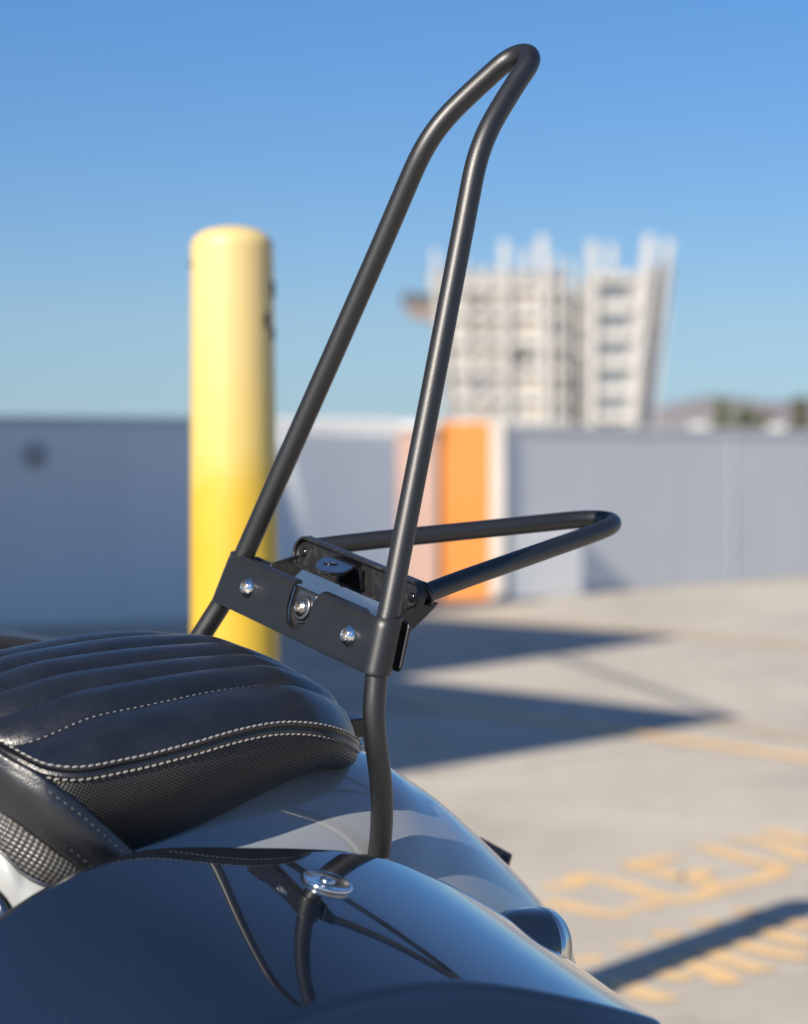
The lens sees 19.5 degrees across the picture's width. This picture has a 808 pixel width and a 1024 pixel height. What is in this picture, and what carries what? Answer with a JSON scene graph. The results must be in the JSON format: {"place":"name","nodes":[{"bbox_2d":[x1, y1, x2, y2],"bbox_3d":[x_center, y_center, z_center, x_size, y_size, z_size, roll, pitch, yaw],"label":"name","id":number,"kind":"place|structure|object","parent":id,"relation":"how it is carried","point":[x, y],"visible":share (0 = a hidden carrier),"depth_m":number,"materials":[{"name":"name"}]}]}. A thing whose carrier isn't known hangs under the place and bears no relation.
{"place":"outdoors","nodes":[
{"label":"outdoors","id":0,"kind":"place"},
{"bbox_2d":[0,0,807,421],"label":"sky","id":1,"kind":"structure","parent":0,"point":[131,130],"materials":[{"name":"blue"}]},
{"bbox_2d":[1,577,807,1023],"bbox_3d":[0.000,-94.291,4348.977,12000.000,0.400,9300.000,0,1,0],"label":"ground","id":2,"kind":"structure","parent":0,"point":[543,803],"depth_m":7.80,"materials":[{"name":"concrete"}]},
{"bbox_2d":[0,416,397,626],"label":"parapet wall","id":3,"kind":"structure","parent":2,"relation":"on","point":[94,520],"depth_m":14.04,"materials":[{"name":"grey paint"}]},
{"bbox_2d":[22,441,48,467],"bbox_3d":[-2.148,-0.337,13.765,0.159,0.159,0.050,-1,1,-25],"label":"drain stub","id":4,"kind":"object","parent":3,"relation":"attached to","point":[35,454],"visible":1,"depth_m":13.77,"materials":[{"name":"grey metal"}]},
{"bbox_2d":[189,225,278,660],"bbox_3d":[-0.248,0.238,3.456,0.135,1.312,0.135,0,1,0],"label":"bollard","id":5,"kind":"object","parent":2,"relation":"on","point":[232,392],"visible":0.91,"depth_m":3.39,"materials":[{"name":"yellow metal"}]},
{"bbox_2d":[0,43,660,1023],"bbox_3d":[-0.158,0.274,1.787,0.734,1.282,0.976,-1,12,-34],"label":"motorcycle","id":6,"kind":"object","parent":2,"relation":"on","point":[200,823],"visible":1,"depth_m":1.60,"materials":[{"name":"black metal"}]},
{"bbox_2d":[397,422,437,581],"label":"salmon pillar","id":7,"kind":"structure","parent":2,"relation":"on","point":[423,564],"depth_m":16.36,"materials":[{"name":"paint"}]},
{"bbox_2d":[437,422,503,598],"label":"orange pillar","id":8,"kind":"structure","parent":2,"relation":"on","point":[470,471],"depth_m":16.42,"materials":[{"name":"paint"}]},
{"bbox_2d":[401,235,673,426],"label":"building","id":9,"kind":"structure","parent":2,"relation":"on","point":[541,346],"depth_m":400.26,"materials":[{"name":"white concrete"}]},
{"bbox_2d":[460,295,478,302],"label":"window","id":10,"kind":"structure","parent":9,"relation":"in","point":[463,296],"depth_m":400.08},
{"bbox_2d":[462,324,481,331],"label":"window","id":11,"kind":"structure","parent":9,"relation":"in","point":[479,326],"depth_m":400.18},
{"bbox_2d":[469,325,474,333],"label":"window","id":12,"kind":"structure","parent":9,"relation":"in","point":[471,327],"depth_m":400.08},
{"bbox_2d":[471,380,473,392],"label":"window","id":13,"kind":"structure","parent":9,"relation":"in","point":[472,381],"depth_m":400.27,"materials":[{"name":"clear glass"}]},
{"bbox_2d":[465,353,484,360],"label":"window","id":14,"kind":"structure","parent":9,"relation":"in","point":[472,355],"depth_m":400.27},
{"bbox_2d":[470,299,480,306],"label":"window","id":15,"kind":"structure","parent":9,"relation":"in","point":[472,304],"depth_m":399.98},
{"bbox_2d":[467,382,485,388],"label":"window","id":16,"kind":"structure","parent":9,"relation":"in","point":[477,385],"depth_m":400.37,"materials":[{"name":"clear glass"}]},
{"bbox_2d":[475,299,480,307],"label":"window","id":17,"kind":"structure","parent":9,"relation":"in","point":[476,302],"depth_m":399.98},
{"bbox_2d":[475,357,482,363],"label":"window","id":18,"kind":"structure","parent":9,"relation":"in","point":[478,360],"depth_m":400.18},
{"bbox_2d":[472,408,489,415],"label":"window","id":19,"kind":"structure","parent":9,"relation":"in","point":[475,411],"depth_m":400.47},
{"bbox_2d":[490,384,497,389],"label":"window","id":20,"kind":"structure","parent":9,"relation":"in","point":[492,386],"depth_m":400.27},
{"bbox_2d":[492,299,497,305],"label":"window","id":21,"kind":"structure","parent":9,"relation":"in","point":[494,301],"depth_m":399.98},
{"bbox_2d":[494,355,498,365],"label":"window","id":22,"kind":"structure","parent":9,"relation":"in","point":[496,357],"depth_m":400.18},
{"bbox_2d":[494,295,500,302],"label":"window","id":23,"kind":"structure","parent":9,"relation":"in","point":[498,297],"depth_m":400.08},
{"bbox_2d":[496,324,509,331],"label":"window","id":24,"kind":"structure","parent":9,"relation":"in","point":[498,326],"depth_m":400.18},
{"bbox_2d":[497,353,511,360],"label":"window","id":25,"kind":"structure","parent":9,"relation":"in","point":[500,354],"depth_m":400.27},
{"bbox_2d":[499,382,513,388],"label":"window","id":26,"kind":"structure","parent":9,"relation":"in","point":[511,384],"depth_m":400.37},
{"bbox_2d":[501,408,514,415],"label":"window","id":27,"kind":"structure","parent":9,"relation":"in","point":[511,410],"depth_m":400.47,"materials":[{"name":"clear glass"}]},
{"bbox_2d":[515,355,525,362],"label":"window","id":28,"kind":"structure","parent":9,"relation":"in","point":[517,359],"depth_m":400.18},
{"bbox_2d":[518,354,527,365],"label":"window","id":29,"kind":"structure","parent":9,"relation":"in","point":[519,364],"depth_m":400.18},
{"bbox_2d":[521,295,538,302],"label":"window","id":30,"kind":"structure","parent":9,"relation":"in","point":[524,298],"depth_m":400.08,"materials":[{"name":"beige glass"}]},
{"bbox_2d":[523,324,538,331],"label":"window","id":31,"kind":"structure","parent":9,"relation":"in","point":[526,327],"depth_m":400.18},
{"bbox_2d":[525,382,540,388],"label":"window","id":32,"kind":"structure","parent":9,"relation":"in","point":[528,385],"depth_m":400.37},
{"bbox_2d":[528,356,537,365],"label":"window","id":33,"kind":"structure","parent":9,"relation":"in","point":[533,358],"depth_m":400.18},
{"bbox_2d":[526,408,540,415],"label":"window","id":34,"kind":"structure","parent":9,"relation":"in","point":[529,411],"depth_m":400.47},
{"bbox_2d":[533,300,538,306],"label":"window","id":35,"kind":"structure","parent":9,"relation":"in","point":[536,302],"depth_m":399.98,"materials":[{"name":"beige glass"}]},
{"bbox_2d":[535,354,539,363],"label":"window","id":36,"kind":"structure","parent":9,"relation":"in","point":[538,358],"depth_m":400.18,"materials":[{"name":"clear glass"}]},
{"bbox_2d":[547,298,551,305],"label":"window","id":37,"kind":"structure","parent":9,"relation":"in","point":[549,303],"depth_m":399.98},
{"bbox_2d":[548,383,554,390],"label":"window","id":38,"kind":"structure","parent":9,"relation":"in","point":[551,386],"depth_m":400.27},
{"bbox_2d":[550,353,553,360],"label":"window","id":39,"kind":"structure","parent":9,"relation":"in","point":[551,354],"depth_m":400.27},
{"bbox_2d":[549,295,559,302],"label":"window","id":40,"kind":"structure","parent":9,"relation":"in","point":[551,296],"depth_m":400.08,"materials":[{"name":"grey glass"}]},
{"bbox_2d":[550,324,559,331],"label":"window","id":41,"kind":"structure","parent":9,"relation":"in","point":[551,325],"depth_m":400.18,"materials":[{"name":"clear glass"}]},
{"bbox_2d":[551,408,560,415],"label":"window","id":42,"kind":"structure","parent":9,"relation":"in","point":[552,409],"depth_m":400.47,"materials":[{"name":"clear glass"}]},
{"bbox_2d":[554,352,561,361],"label":"window","id":43,"kind":"structure","parent":9,"relation":"in","point":[560,353],"depth_m":400.18,"materials":[{"name":"grey"}]},
{"bbox_2d":[567,295,580,300],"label":"window","id":44,"kind":"structure","parent":9,"relation":"in","point":[577,296],"depth_m":403.51,"materials":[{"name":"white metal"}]},
{"bbox_2d":[567,308,580,313],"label":"window","id":45,"kind":"structure","parent":9,"relation":"in","point":[579,309],"depth_m":403.51,"materials":[{"name":"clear glass"}]},
{"bbox_2d":[567,322,580,328],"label":"window","id":46,"kind":"structure","parent":9,"relation":"in","point":[574,324],"depth_m":403.61,"materials":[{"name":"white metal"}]},
{"bbox_2d":[567,337,580,342],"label":"window","id":47,"kind":"structure","parent":9,"relation":"in","point":[579,338],"depth_m":403.61,"materials":[{"name":"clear glass"}]},
{"bbox_2d":[567,352,580,357],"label":"window","id":48,"kind":"structure","parent":9,"relation":"in","point":[578,353],"depth_m":403.71,"materials":[{"name":"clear glass"}]},
{"bbox_2d":[567,367,580,372],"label":"window","id":49,"kind":"structure","parent":9,"relation":"in","point":[577,368],"depth_m":403.81,"materials":[{"name":"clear glass"}]},
{"bbox_2d":[567,382,580,387],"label":"window","id":50,"kind":"structure","parent":9,"relation":"in","point":[575,383],"depth_m":403.81,"materials":[{"name":"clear glass"}]},
{"bbox_2d":[567,396,580,402],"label":"window","id":51,"kind":"structure","parent":9,"relation":"in","point":[574,398],"depth_m":403.91,"materials":[{"name":"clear glass"}]},
{"bbox_2d":[572,374,581,421],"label":"window","id":52,"kind":"structure","parent":9,"relation":"in","point":[576,390],"depth_m":404.00,"materials":[{"name":"grey"}]},
{"bbox_2d":[601,373,625,382],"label":"window","id":53,"kind":"structure","parent":9,"relation":"in","point":[605,377],"depth_m":400.37,"materials":[{"name":"grey glass"}]},
{"bbox_2d":[601,399,625,408],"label":"window","id":54,"kind":"structure","parent":9,"relation":"in","point":[605,403],"depth_m":400.47,"materials":[{"name":"grey glass"}]},
{"bbox_2d":[601,345,626,353],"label":"window","id":55,"kind":"structure","parent":9,"relation":"in","point":[605,349],"depth_m":400.27,"materials":[{"name":"grey glass"}]},
{"bbox_2d":[601,317,627,326],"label":"window","id":56,"kind":"structure","parent":9,"relation":"in","point":[605,321],"depth_m":400.18,"materials":[{"name":"grey glass"}]},
{"bbox_2d":[601,289,628,297],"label":"window","id":57,"kind":"structure","parent":9,"relation":"in","point":[605,293],"depth_m":400.08,"materials":[{"name":"grey glass"}]},
{"bbox_2d":[643,351,648,360],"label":"window","id":58,"kind":"structure","parent":9,"relation":"in","point":[646,353],"depth_m":402.13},
{"bbox_2d":[646,327,651,336],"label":"window","id":59,"kind":"structure","parent":9,"relation":"in","point":[648,329],"depth_m":402.04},
{"bbox_2d":[648,303,655,312],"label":"window","id":60,"kind":"structure","parent":9,"relation":"in","point":[651,306],"depth_m":401.94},
{"bbox_2d":[650,279,658,288],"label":"window","id":61,"kind":"structure","parent":9,"relation":"in","point":[654,282],"depth_m":401.84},
{"bbox_2d":[505,529,581,597],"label":"plinth","id":62,"kind":"structure","parent":2,"relation":"on","point":[560,575],"depth_m":16.72,"materials":[{"name":"grey paint"}]},
{"bbox_2d":[401,700,807,760],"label":"parking line","id":63,"kind":"object","parent":2,"relation":"on","point":[638,733],"visible":1,"depth_m":8.43,"materials":[{"name":"yellow paint"}]},
{"bbox_2d":[430,610,807,647],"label":"parking line","id":64,"kind":"object","parent":2,"relation":"on","point":[649,630],"visible":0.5,"depth_m":13.46,"materials":[{"name":"yellow paint"}]},
{"bbox_2d":[541,829,807,916],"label":"painted lettering","id":65,"kind":"object","parent":2,"relation":"on","point":[774,870],"visible":0.99,"depth_m":5.46,"materials":[{"name":"yellow paint"}]},
{"bbox_2d":[574,908,807,1001],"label":"painted lettering","id":66,"kind":"object","parent":2,"relation":"on","point":[711,972],"visible":0.99,"depth_m":4.57,"materials":[{"name":"yellow paint"}]},
{"bbox_2d":[711,397,733,427],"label":"tree","id":67,"kind":"object","parent":2,"relation":"on","point":[721,405],"visible":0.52,"depth_m":149.71,"materials":[{"name":"green plant"}]},
{"bbox_2d":[736,405,765,428],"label":"tree","id":68,"kind":"object","parent":2,"relation":"on","point":[744,418],"visible":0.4,"depth_m":151.73,"materials":[{"name":"green plant"}]},
{"bbox_2d":[696,719,807,741],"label":"parking line","id":69,"kind":"object","parent":2,"relation":"on","point":[761,730],"visible":1,"depth_m":8.45,"materials":[{"name":"yellow paint"}]},
{"bbox_2d":[753,412,770,428],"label":"tree","id":70,"kind":"object","parent":2,"relation":"on","point":[763,419],"visible":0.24,"depth_m":157.73,"materials":[{"name":"green plant"}]},
{"bbox_2d":[786,395,807,429],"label":"tree","id":71,"kind":"object","parent":2,"relation":"on","point":[800,421],"visible":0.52,"depth_m":147.65,"materials":[{"name":"green plant"}]},
{"bbox_2d":[504,424,807,598],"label":"parapet wall","id":72,"kind":"structure","parent":0,"point":[695,506],"depth_m":18.03,"materials":[{"name":"grey paint"}]},
{"bbox_2d":[688,423,709,427],"bbox_3d":[2.310,-0.678,18.469,0.156,0.042,0.116,0,1,0],"label":"coping box","id":73,"kind":"object","parent":72,"relation":"on","point":[698,425],"visible":0.99,"depth_m":18.42,"materials":[{"name":"grey paint"}]},
{"bbox_2d":[765,424,785,428],"bbox_3d":[3.050,-0.697,19.331,0.156,0.042,0.116,0,1,0],"label":"coping box","id":74,"kind":"object","parent":72,"relation":"on","point":[775,426],"visible":0.91,"depth_m":19.28,"materials":[{"name":"grey paint"}]},
{"bbox_2d":[655,395,807,428],"bbox_3d":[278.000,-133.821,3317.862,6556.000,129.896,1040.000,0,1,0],"label":"hills","id":75,"kind":"structure","parent":0,"point":[683,413],"depth_m":3136.82,"materials":[{"name":"grey"}]}
]}

